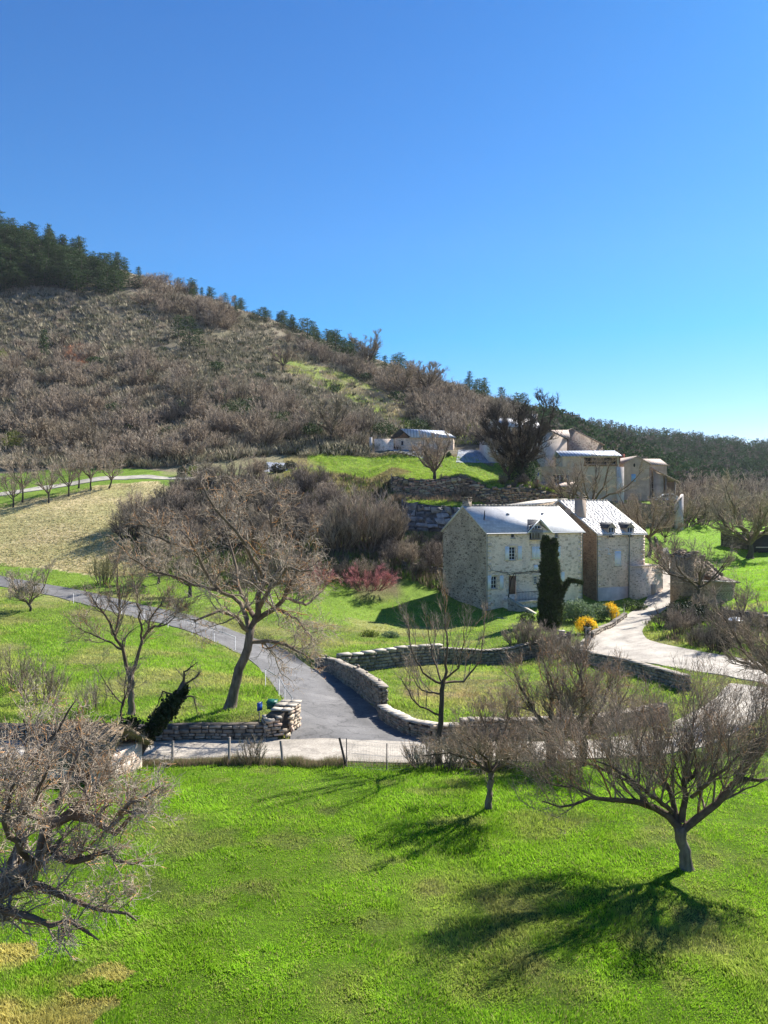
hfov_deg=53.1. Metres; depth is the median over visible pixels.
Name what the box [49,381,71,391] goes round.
bare shrub
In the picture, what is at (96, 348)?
bare shrub
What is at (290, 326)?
pine tree
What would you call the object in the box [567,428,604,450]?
stone barn
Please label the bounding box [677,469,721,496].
bare tree
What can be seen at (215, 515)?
bare shrub
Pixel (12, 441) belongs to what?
evergreen shrub
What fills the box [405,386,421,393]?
bare tree
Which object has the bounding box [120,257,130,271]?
pine tree
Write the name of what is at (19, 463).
bare tree
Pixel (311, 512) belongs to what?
bare shrub
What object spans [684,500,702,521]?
bare tree
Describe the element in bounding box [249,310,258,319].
pine tree
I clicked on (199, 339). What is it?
pine tree
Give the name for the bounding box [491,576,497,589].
window
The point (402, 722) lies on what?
stone wall
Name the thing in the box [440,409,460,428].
bare tree
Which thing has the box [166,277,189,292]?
bare tree
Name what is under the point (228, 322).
bare tree
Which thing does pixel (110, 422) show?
bare shrub
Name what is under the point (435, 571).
stone wall
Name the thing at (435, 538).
bare shrub
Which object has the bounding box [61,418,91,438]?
bare shrub
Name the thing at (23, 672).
bare shrub
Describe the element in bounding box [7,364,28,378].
bare shrub
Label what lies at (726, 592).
stone ruin
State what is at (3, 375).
bare shrub
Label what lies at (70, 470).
bare tree
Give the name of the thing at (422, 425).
evergreen shrub
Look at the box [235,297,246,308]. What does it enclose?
pine tree
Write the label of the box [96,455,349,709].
walnut tree
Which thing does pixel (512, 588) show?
door
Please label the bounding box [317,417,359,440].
bare shrub
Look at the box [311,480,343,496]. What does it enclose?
bare shrub
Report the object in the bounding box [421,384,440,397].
bare tree
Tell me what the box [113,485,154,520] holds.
bare shrub
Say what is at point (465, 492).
bare shrub
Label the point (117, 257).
pine tree
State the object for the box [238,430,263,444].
bare shrub
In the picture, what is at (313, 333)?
pine tree
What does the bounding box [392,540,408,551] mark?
bare shrub
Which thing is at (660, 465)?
tiled house
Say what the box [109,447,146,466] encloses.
bare shrub
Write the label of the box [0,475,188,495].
hill path
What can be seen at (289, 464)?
evergreen shrub
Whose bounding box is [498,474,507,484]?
bare shrub
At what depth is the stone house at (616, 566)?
90.86 m
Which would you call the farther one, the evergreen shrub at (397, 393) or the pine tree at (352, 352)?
the pine tree at (352, 352)
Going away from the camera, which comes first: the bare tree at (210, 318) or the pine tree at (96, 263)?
the bare tree at (210, 318)
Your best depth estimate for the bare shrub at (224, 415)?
158.95 m
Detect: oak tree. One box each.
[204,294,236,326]
[264,343,300,369]
[348,329,382,364]
[379,358,422,395]
[412,358,448,387]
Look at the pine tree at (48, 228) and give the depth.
342.11 m
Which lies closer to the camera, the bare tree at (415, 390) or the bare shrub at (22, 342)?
the bare tree at (415, 390)
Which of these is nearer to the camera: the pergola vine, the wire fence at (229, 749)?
the wire fence at (229, 749)
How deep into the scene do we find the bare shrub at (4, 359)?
217.63 m
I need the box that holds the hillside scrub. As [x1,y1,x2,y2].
[0,274,511,467]
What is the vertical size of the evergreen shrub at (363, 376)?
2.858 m
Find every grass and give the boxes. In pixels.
[0,354,767,1023]
[0,481,474,768]
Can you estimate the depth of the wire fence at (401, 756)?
26.66 m
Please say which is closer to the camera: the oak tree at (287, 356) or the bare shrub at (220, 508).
the bare shrub at (220, 508)
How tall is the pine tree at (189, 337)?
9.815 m
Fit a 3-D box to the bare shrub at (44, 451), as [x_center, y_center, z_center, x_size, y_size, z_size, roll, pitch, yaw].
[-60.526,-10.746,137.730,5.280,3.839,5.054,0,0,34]
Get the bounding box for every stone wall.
[0,722,268,741]
[261,699,301,739]
[315,655,388,710]
[377,704,459,741]
[402,561,442,573]
[459,702,667,739]
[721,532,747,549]
[727,608,767,626]
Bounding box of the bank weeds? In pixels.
[116,470,767,653]
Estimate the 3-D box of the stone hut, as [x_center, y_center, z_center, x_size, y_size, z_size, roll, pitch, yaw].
[-9.788,8.077,25.969,3.496,2.546,3.374,0,0,14]
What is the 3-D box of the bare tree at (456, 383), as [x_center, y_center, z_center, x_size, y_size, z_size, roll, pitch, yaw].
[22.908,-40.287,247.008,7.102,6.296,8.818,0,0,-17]
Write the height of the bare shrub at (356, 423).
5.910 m
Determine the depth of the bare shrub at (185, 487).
110.77 m
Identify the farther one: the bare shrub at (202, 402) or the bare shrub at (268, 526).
the bare shrub at (202, 402)
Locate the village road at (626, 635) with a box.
[580,548,767,683]
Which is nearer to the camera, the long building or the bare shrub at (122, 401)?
the long building
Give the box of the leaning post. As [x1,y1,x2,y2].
[338,738,345,764]
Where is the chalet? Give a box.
[390,429,456,449]
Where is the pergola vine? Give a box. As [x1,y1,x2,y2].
[488,565,539,600]
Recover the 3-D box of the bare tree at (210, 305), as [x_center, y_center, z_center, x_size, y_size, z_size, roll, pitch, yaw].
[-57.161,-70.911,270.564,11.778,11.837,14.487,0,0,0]
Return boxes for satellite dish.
[564,508,570,515]
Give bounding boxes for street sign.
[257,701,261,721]
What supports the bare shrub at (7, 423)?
on the ground at (400, 590)
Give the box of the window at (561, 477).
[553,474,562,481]
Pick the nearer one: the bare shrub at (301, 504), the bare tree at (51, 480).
the bare shrub at (301, 504)
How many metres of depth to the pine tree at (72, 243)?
348.07 m
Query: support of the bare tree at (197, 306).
on the ground at (400, 590)
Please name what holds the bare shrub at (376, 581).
on the ground at (400, 590)
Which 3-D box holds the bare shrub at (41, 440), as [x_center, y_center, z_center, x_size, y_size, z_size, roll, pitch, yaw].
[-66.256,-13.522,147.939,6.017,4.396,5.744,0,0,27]
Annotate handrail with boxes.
[73,593,234,636]
[265,669,292,699]
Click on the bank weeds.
(396, 565)
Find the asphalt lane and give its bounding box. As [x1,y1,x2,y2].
[0,576,429,741]
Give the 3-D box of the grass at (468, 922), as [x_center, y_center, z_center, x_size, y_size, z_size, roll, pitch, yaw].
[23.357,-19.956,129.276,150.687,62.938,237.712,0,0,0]
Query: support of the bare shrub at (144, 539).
on the ground at (400, 590)
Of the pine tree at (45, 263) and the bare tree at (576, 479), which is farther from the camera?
the pine tree at (45, 263)
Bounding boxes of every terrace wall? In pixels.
[391,474,563,504]
[570,496,673,527]
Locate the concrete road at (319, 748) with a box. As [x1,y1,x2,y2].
[0,683,767,763]
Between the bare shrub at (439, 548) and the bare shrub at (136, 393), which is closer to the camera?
the bare shrub at (439, 548)
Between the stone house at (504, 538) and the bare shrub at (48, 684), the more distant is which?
the stone house at (504, 538)
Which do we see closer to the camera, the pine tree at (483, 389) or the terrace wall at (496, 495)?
the terrace wall at (496, 495)
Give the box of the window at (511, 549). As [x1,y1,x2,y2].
[508,547,515,560]
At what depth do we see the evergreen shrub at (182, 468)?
128.77 m
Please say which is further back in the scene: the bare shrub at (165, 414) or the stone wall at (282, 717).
the bare shrub at (165, 414)
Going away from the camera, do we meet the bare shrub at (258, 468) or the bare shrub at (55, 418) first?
the bare shrub at (258, 468)
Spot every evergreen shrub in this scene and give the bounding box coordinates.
[2,428,24,447]
[83,356,102,362]
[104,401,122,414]
[156,345,167,350]
[176,466,187,475]
[188,464,198,476]
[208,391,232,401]
[209,360,223,370]
[221,398,254,416]
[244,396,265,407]
[265,411,287,424]
[269,462,286,472]
[283,460,296,468]
[302,421,322,436]
[328,385,341,392]
[360,372,371,379]
[369,418,398,436]
[387,390,405,401]
[403,417,431,429]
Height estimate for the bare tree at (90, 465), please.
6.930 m
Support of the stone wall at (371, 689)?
on the ground at (400, 590)
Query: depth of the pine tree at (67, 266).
305.71 m
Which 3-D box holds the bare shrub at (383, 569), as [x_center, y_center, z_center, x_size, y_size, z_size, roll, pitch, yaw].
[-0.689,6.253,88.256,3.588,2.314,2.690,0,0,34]
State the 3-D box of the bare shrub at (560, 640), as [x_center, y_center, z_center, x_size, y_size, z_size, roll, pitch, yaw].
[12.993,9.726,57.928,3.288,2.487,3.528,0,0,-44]
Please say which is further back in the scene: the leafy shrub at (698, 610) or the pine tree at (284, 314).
the pine tree at (284, 314)
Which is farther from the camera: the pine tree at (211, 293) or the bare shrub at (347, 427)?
the pine tree at (211, 293)
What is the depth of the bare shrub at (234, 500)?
104.48 m
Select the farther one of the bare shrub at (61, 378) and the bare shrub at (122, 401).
the bare shrub at (61, 378)
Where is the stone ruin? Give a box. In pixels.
[668,550,740,603]
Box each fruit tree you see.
[58,542,204,714]
[391,563,496,764]
[482,629,614,766]
[510,628,651,766]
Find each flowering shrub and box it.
[574,616,597,632]
[601,601,619,619]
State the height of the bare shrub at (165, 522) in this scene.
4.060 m
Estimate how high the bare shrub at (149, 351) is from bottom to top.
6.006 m
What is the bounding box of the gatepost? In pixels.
[582,620,594,641]
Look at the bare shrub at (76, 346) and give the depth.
231.04 m
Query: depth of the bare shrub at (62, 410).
168.63 m
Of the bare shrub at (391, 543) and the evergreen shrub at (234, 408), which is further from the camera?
the evergreen shrub at (234, 408)
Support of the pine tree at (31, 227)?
on the ground at (400, 590)
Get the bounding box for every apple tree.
[0,678,185,964]
[413,677,546,810]
[503,648,767,871]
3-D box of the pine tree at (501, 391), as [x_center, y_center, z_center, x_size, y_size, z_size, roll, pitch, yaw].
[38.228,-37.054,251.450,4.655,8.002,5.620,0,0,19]
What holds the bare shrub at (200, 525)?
on the ground at (400, 590)
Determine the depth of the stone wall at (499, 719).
30.88 m
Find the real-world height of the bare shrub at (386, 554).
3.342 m
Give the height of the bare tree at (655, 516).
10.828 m
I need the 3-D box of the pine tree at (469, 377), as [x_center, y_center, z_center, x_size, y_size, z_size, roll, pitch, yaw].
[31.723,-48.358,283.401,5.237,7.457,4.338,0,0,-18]
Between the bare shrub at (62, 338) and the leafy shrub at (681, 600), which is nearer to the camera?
the leafy shrub at (681, 600)
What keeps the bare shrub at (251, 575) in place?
on the ground at (400, 590)
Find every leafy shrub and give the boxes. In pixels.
[360,630,378,636]
[381,631,400,637]
[516,611,536,624]
[562,597,595,621]
[590,602,611,620]
[618,600,647,610]
[663,600,713,621]
[674,596,693,605]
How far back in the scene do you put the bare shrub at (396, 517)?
94.68 m
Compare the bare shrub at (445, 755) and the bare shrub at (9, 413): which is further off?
the bare shrub at (9, 413)
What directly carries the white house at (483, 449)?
on the ground at (400, 590)
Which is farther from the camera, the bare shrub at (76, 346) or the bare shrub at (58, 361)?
the bare shrub at (76, 346)
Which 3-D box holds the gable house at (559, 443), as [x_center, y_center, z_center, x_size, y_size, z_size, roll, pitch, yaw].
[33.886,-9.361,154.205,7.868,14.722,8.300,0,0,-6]
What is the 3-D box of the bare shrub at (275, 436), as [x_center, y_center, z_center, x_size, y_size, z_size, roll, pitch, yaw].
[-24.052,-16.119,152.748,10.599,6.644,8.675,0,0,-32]
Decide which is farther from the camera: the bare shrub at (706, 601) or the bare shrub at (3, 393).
the bare shrub at (3, 393)
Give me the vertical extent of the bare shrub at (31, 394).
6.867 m
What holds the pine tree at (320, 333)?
on the ground at (400, 590)
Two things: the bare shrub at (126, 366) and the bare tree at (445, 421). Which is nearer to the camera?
the bare tree at (445, 421)
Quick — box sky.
[0,0,767,444]
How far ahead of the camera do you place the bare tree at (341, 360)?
249.90 m
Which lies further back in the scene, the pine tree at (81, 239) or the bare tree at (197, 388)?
the pine tree at (81, 239)
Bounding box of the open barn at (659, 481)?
[649,467,678,502]
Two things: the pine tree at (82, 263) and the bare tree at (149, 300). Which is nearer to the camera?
the bare tree at (149, 300)
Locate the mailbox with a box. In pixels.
[266,699,277,709]
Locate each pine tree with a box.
[0,210,6,228]
[0,232,10,242]
[0,257,5,278]
[2,260,15,280]
[3,236,16,250]
[8,262,19,282]
[8,266,31,286]
[9,218,19,225]
[12,225,29,238]
[14,245,33,264]
[18,236,40,256]
[20,220,40,237]
[20,228,37,241]
[22,253,44,273]
[27,234,42,247]
[31,238,46,253]
[36,258,53,281]
[37,328,50,356]
[43,224,55,238]
[51,242,59,261]
[53,269,69,289]
[57,234,70,245]
[57,259,73,281]
[60,261,73,283]
[65,271,89,292]
[69,237,75,250]
[72,235,88,255]
[73,258,92,280]
[74,240,84,254]
[82,256,94,272]
[88,256,103,279]
[88,277,102,294]
[89,256,103,277]
[91,252,112,275]
[96,276,113,295]
[97,261,106,277]
[105,252,114,264]
[108,262,119,283]
[109,270,122,290]
[111,276,125,291]
[112,251,119,267]
[115,259,130,274]
[115,271,127,288]
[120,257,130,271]
[122,272,135,287]
[132,276,144,287]
[134,266,141,279]
[170,315,187,337]
[177,315,198,343]
[186,277,199,291]
[187,281,198,295]
[192,328,206,348]
[206,287,217,299]
[221,293,229,304]
[231,295,237,306]
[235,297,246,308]
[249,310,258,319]
[257,306,268,319]
[278,315,289,329]
[279,309,287,324]
[286,319,294,330]
[291,317,295,330]
[293,323,300,332]
[296,317,308,333]
[296,318,316,343]
[306,328,319,343]
[313,331,324,344]
[321,329,334,344]
[327,328,344,354]
[337,336,347,349]
[342,343,354,355]
[348,347,357,358]
[367,354,378,364]
[380,356,389,369]
[392,356,405,371]
[395,352,406,366]
[464,371,475,387]
[469,385,481,393]
[471,378,491,394]
[477,383,490,396]
[497,387,505,400]
[510,392,523,405]
[516,393,530,405]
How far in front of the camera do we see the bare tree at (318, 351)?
255.21 m
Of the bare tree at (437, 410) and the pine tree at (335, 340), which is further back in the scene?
the pine tree at (335, 340)
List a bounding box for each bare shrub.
[0,341,9,353]
[0,350,24,366]
[0,351,24,374]
[0,362,14,383]
[0,373,18,389]
[0,383,13,399]
[0,404,28,426]
[0,410,28,432]
[0,430,21,443]
[0,643,48,692]
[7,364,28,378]
[7,394,31,416]
[8,420,37,437]
[8,653,73,703]
[10,375,40,401]
[11,337,25,346]
[14,367,36,382]
[17,404,42,421]
[20,400,42,415]
[20,431,54,448]
[21,378,49,403]
[22,343,45,360]
[26,398,68,420]
[27,339,45,350]
[28,386,65,414]
[29,442,63,458]
[30,354,56,368]
[30,414,62,430]
[33,369,48,383]
[34,390,50,406]
[37,393,75,416]
[38,411,65,424]
[39,383,76,401]
[41,421,79,441]
[42,415,65,440]
[44,329,74,346]
[45,365,71,383]
[46,422,85,447]
[47,343,73,359]
[47,353,80,371]
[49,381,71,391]
[50,402,89,422]
[50,441,74,456]
[52,362,83,382]
[54,414,106,445]
[56,358,87,374]
[56,384,79,398]
[60,394,75,411]
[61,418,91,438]
[64,370,98,388]
[65,409,100,427]
[67,391,84,408]
[68,385,103,412]
[68,670,108,711]
[70,339,96,353]
[72,411,108,431]
[73,342,102,359]
[75,388,110,413]
[75,426,112,453]
[82,402,111,418]
[84,360,102,374]
[86,551,120,585]
[87,360,122,380]
[89,441,123,458]
[90,342,102,352]
[91,379,117,397]
[92,394,116,410]
[93,407,121,432]
[100,422,126,441]
[103,499,156,540]
[104,350,120,360]
[107,429,129,445]
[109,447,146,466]
[110,390,143,406]
[110,402,135,418]
[111,431,137,451]
[112,369,135,386]
[112,403,140,427]
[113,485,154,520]
[115,355,142,370]
[117,358,150,386]
[117,406,162,432]
[119,432,158,457]
[122,343,148,361]
[125,386,144,399]
[125,424,173,449]
[127,399,143,412]
[129,494,165,527]
[131,342,158,359]
[132,420,162,440]
[134,349,156,367]
[134,381,154,395]
[139,526,163,549]
[140,405,170,422]
[141,488,180,514]
[142,366,166,383]
[142,434,184,459]
[145,508,182,535]
[147,356,169,374]
[150,398,180,422]
[152,480,183,502]
[153,392,170,404]
[155,500,194,527]
[158,369,176,387]
[158,429,188,451]
[160,355,188,370]
[161,370,189,396]
[161,479,191,502]
[162,419,200,439]
[162,434,215,459]
[165,361,193,379]
[165,479,190,494]
[165,490,196,516]
[165,517,197,544]
[166,470,196,490]
[169,390,206,420]
[169,427,200,446]
[171,519,205,549]
[172,376,206,396]
[177,489,210,517]
[178,498,211,528]
[179,415,217,442]
[181,363,196,375]
[183,384,214,402]
[184,394,212,412]
[184,484,217,505]
[185,462,223,494]
[186,519,209,541]
[188,397,221,421]
[189,467,207,485]
[190,456,221,475]
[191,505,216,525]
[194,419,218,434]
[195,409,232,431]
[202,486,240,520]
[204,432,228,447]
[204,472,234,495]
[205,407,247,425]
[206,403,228,419]
[206,520,232,543]
[208,380,237,404]
[209,457,256,492]
[210,505,250,548]
[211,408,243,433]
[212,374,233,389]
[220,474,257,506]
[224,493,244,510]
[224,508,266,551]
[226,378,249,399]
[226,405,266,434]
[228,563,259,585]
[230,415,285,445]
[234,734,269,761]
[235,499,280,527]
[238,397,277,425]
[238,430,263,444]
[239,450,269,481]
[239,475,263,499]
[242,376,277,397]
[244,489,264,511]
[248,480,276,513]
[254,385,288,408]
[256,417,286,442]
[256,485,286,512]
[256,519,277,537]
[258,412,292,431]
[258,472,279,490]
[259,497,293,526]
[259,566,277,587]
[260,406,285,422]
[260,559,280,572]
[262,392,287,415]
[268,386,283,396]
[268,475,301,500]
[276,487,303,513]
[278,517,312,544]
[280,481,302,495]
[281,387,302,405]
[281,393,303,412]
[281,511,298,524]
[282,425,300,436]
[282,516,306,537]
[283,412,313,435]
[286,468,312,490]
[288,403,311,419]
[288,457,313,479]
[288,549,310,565]
[290,559,336,589]
[291,493,316,515]
[294,467,321,493]
[294,497,327,528]
[294,558,326,581]
[298,488,323,509]
[299,499,332,534]
[306,494,367,554]
[307,462,332,489]
[309,395,335,419]
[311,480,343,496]
[312,481,348,508]
[316,502,335,521]
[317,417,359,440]
[320,560,342,574]
[325,407,356,427]
[326,483,394,552]
[334,562,399,591]
[338,559,361,577]
[339,409,364,431]
[343,430,373,447]
[347,555,373,581]
[351,403,381,431]
[365,492,412,545]
[367,557,391,575]
[376,533,399,551]
[377,539,402,563]
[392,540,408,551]
[393,535,420,566]
[400,736,439,767]
[401,536,416,543]
[404,556,429,574]
[410,530,424,543]
[415,539,441,560]
[419,547,442,566]
[422,533,439,544]
[422,725,470,770]
[432,531,442,540]
[432,542,442,557]
[442,727,496,770]
[457,486,470,496]
[478,729,519,770]
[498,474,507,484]
[500,618,540,645]
[502,729,543,768]
[512,616,559,650]
[516,473,529,484]
[527,477,540,488]
[539,625,578,656]
[553,632,595,662]
[647,601,682,628]
[661,605,694,635]
[680,604,703,630]
[685,623,709,645]
[688,589,717,615]
[694,620,737,652]
[703,596,728,625]
[706,621,722,640]
[714,627,740,645]
[715,606,744,629]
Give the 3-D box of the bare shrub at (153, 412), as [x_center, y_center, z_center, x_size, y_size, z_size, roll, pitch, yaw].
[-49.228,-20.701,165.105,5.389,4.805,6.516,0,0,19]
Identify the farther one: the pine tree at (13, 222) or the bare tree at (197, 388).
the pine tree at (13, 222)
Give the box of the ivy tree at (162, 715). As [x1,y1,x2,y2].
[139,657,205,755]
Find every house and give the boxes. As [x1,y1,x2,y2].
[441,497,585,618]
[478,413,538,463]
[535,467,576,496]
[537,430,569,466]
[553,496,662,600]
[619,456,650,500]
[644,459,667,474]
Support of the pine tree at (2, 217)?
on the ground at (400, 590)
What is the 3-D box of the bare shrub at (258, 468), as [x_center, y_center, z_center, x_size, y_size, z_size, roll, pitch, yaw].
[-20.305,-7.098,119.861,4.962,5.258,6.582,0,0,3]
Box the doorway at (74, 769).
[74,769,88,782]
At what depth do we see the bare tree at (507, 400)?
228.43 m
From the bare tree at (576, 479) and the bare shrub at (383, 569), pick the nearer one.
the bare shrub at (383, 569)
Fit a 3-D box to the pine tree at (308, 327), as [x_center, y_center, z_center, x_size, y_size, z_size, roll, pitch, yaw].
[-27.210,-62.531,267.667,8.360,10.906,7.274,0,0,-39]
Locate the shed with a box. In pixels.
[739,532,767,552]
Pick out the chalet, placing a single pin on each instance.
(404, 439)
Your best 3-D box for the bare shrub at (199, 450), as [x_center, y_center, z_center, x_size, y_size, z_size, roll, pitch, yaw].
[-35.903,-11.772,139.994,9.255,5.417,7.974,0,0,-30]
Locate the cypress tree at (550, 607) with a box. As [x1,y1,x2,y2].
[536,534,583,629]
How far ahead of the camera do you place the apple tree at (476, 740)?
21.68 m
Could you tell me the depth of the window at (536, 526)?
83.05 m
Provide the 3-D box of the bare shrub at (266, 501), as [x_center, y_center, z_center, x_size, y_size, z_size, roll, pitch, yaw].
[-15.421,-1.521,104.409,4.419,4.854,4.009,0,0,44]
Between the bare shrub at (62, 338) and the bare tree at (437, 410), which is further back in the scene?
the bare shrub at (62, 338)
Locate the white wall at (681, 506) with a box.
[674,494,683,529]
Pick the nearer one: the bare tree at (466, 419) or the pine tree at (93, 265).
the bare tree at (466, 419)
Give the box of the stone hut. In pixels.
[29,714,155,782]
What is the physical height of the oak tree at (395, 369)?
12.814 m
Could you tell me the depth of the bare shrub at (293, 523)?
97.10 m
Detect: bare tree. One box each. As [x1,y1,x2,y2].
[0,434,50,501]
[0,467,33,507]
[0,558,55,610]
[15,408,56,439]
[23,459,61,502]
[48,450,80,496]
[56,440,92,488]
[63,447,103,489]
[78,644,151,717]
[89,454,127,488]
[117,526,183,583]
[129,274,155,289]
[129,289,162,304]
[144,272,168,286]
[145,280,168,293]
[151,271,172,281]
[154,295,171,308]
[155,299,179,313]
[156,545,220,596]
[159,282,184,295]
[162,285,186,307]
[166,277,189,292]
[166,299,196,314]
[166,371,208,415]
[176,294,204,308]
[180,282,199,294]
[180,308,207,322]
[187,293,216,307]
[187,303,208,315]
[190,297,223,313]
[198,308,225,327]
[203,299,232,318]
[214,316,236,329]
[229,309,240,316]
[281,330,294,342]
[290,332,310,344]
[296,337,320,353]
[301,389,351,440]
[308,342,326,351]
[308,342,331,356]
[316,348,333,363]
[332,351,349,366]
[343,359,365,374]
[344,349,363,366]
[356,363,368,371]
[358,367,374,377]
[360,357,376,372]
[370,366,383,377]
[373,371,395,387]
[393,386,429,407]
[402,399,427,417]
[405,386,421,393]
[406,387,446,410]
[406,389,431,404]
[408,428,453,478]
[413,397,452,423]
[415,391,453,413]
[416,408,441,429]
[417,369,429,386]
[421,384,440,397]
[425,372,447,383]
[427,390,448,405]
[430,405,464,433]
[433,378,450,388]
[434,397,469,422]
[435,396,465,410]
[435,400,451,423]
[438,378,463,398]
[439,382,467,400]
[439,415,465,439]
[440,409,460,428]
[443,399,479,420]
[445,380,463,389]
[449,380,475,400]
[451,408,480,438]
[458,407,483,426]
[460,396,491,421]
[461,394,484,406]
[461,417,489,440]
[466,389,482,405]
[473,388,562,482]
[473,394,490,408]
[475,394,511,410]
[478,421,531,480]
[494,396,517,413]
[497,405,512,417]
[537,439,654,499]
[540,454,588,498]
[611,497,662,526]
[613,483,684,556]
[636,532,739,601]
[645,509,685,541]
[647,534,698,570]
[656,486,714,527]
[676,474,710,497]
[676,480,718,515]
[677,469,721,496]
[680,469,708,491]
[684,491,729,524]
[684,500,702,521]
[692,491,732,518]
[696,469,748,497]
[699,469,767,558]
[699,488,747,519]
[701,573,767,680]
[707,470,724,488]
[726,488,751,513]
[737,472,767,512]
[743,469,767,490]
[744,495,767,516]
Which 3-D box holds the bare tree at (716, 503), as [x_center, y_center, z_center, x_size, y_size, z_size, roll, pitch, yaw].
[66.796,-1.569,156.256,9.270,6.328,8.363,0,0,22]
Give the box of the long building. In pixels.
[553,451,623,502]
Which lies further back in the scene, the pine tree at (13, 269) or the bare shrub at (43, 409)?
the pine tree at (13, 269)
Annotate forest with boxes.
[521,403,767,492]
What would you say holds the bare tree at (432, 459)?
on the ground at (400, 590)
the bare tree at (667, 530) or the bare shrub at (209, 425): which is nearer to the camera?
the bare tree at (667, 530)
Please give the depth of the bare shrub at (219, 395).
182.82 m
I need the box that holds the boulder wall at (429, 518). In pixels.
[402,499,459,531]
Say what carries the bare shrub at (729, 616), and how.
on the ground at (400, 590)
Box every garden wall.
[336,643,443,670]
[441,631,571,665]
[568,646,691,691]
[591,612,626,637]
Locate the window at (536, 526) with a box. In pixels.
[528,525,540,538]
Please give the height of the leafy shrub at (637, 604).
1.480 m
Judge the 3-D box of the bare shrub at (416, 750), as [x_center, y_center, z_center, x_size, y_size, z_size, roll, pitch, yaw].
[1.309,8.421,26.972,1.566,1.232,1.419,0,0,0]
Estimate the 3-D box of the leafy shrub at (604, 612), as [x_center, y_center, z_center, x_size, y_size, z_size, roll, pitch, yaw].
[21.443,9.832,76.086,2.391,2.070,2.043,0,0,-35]
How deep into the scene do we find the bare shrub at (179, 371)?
195.74 m
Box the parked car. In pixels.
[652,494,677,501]
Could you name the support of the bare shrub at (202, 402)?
on the ground at (400, 590)
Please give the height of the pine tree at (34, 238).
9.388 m
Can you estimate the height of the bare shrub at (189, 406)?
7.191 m
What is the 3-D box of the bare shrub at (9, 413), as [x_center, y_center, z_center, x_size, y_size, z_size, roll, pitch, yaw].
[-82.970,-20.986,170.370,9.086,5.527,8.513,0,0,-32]
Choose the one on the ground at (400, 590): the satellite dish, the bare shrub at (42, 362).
the bare shrub at (42, 362)
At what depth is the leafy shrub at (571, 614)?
74.56 m
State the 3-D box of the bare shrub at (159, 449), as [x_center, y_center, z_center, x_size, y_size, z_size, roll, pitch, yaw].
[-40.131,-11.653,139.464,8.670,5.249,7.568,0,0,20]
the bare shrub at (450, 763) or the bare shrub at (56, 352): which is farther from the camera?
the bare shrub at (56, 352)
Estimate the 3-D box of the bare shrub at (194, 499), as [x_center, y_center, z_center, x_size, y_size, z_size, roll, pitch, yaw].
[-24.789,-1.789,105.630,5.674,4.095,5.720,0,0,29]
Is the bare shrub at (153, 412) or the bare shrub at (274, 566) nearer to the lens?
the bare shrub at (274, 566)
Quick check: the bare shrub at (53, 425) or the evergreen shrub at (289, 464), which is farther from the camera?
the bare shrub at (53, 425)
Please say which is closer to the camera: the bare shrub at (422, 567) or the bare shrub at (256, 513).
the bare shrub at (422, 567)
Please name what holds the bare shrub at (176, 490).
on the ground at (400, 590)
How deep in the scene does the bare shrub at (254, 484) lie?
110.15 m
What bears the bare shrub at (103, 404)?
on the ground at (400, 590)
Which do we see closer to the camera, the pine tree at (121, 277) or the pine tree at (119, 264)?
the pine tree at (121, 277)
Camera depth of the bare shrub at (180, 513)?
95.45 m
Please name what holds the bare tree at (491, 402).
on the ground at (400, 590)
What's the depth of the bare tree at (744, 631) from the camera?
33.18 m
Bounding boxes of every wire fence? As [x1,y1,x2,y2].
[11,737,283,764]
[346,738,434,770]
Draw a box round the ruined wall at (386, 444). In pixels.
[370,437,393,450]
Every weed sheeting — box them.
[264,462,287,471]
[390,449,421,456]
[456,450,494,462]
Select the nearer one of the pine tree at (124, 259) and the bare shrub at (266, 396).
the bare shrub at (266, 396)
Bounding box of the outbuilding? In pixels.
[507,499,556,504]
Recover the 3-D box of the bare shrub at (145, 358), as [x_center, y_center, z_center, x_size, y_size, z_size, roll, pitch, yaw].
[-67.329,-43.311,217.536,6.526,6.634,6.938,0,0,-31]
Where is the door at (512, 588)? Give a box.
[509,576,514,593]
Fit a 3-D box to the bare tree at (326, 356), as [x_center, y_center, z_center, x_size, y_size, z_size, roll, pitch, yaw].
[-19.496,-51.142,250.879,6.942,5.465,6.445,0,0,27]
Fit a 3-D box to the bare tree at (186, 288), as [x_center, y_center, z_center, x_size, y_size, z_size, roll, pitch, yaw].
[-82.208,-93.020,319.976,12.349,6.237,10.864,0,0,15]
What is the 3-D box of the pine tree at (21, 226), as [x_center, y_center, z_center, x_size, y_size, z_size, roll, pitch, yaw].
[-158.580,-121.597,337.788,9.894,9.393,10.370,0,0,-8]
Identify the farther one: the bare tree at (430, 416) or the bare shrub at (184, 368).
the bare shrub at (184, 368)
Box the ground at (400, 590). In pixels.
[0,240,767,1023]
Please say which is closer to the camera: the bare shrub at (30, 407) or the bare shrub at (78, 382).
the bare shrub at (30, 407)
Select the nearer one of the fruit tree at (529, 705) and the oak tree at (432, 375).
the fruit tree at (529, 705)

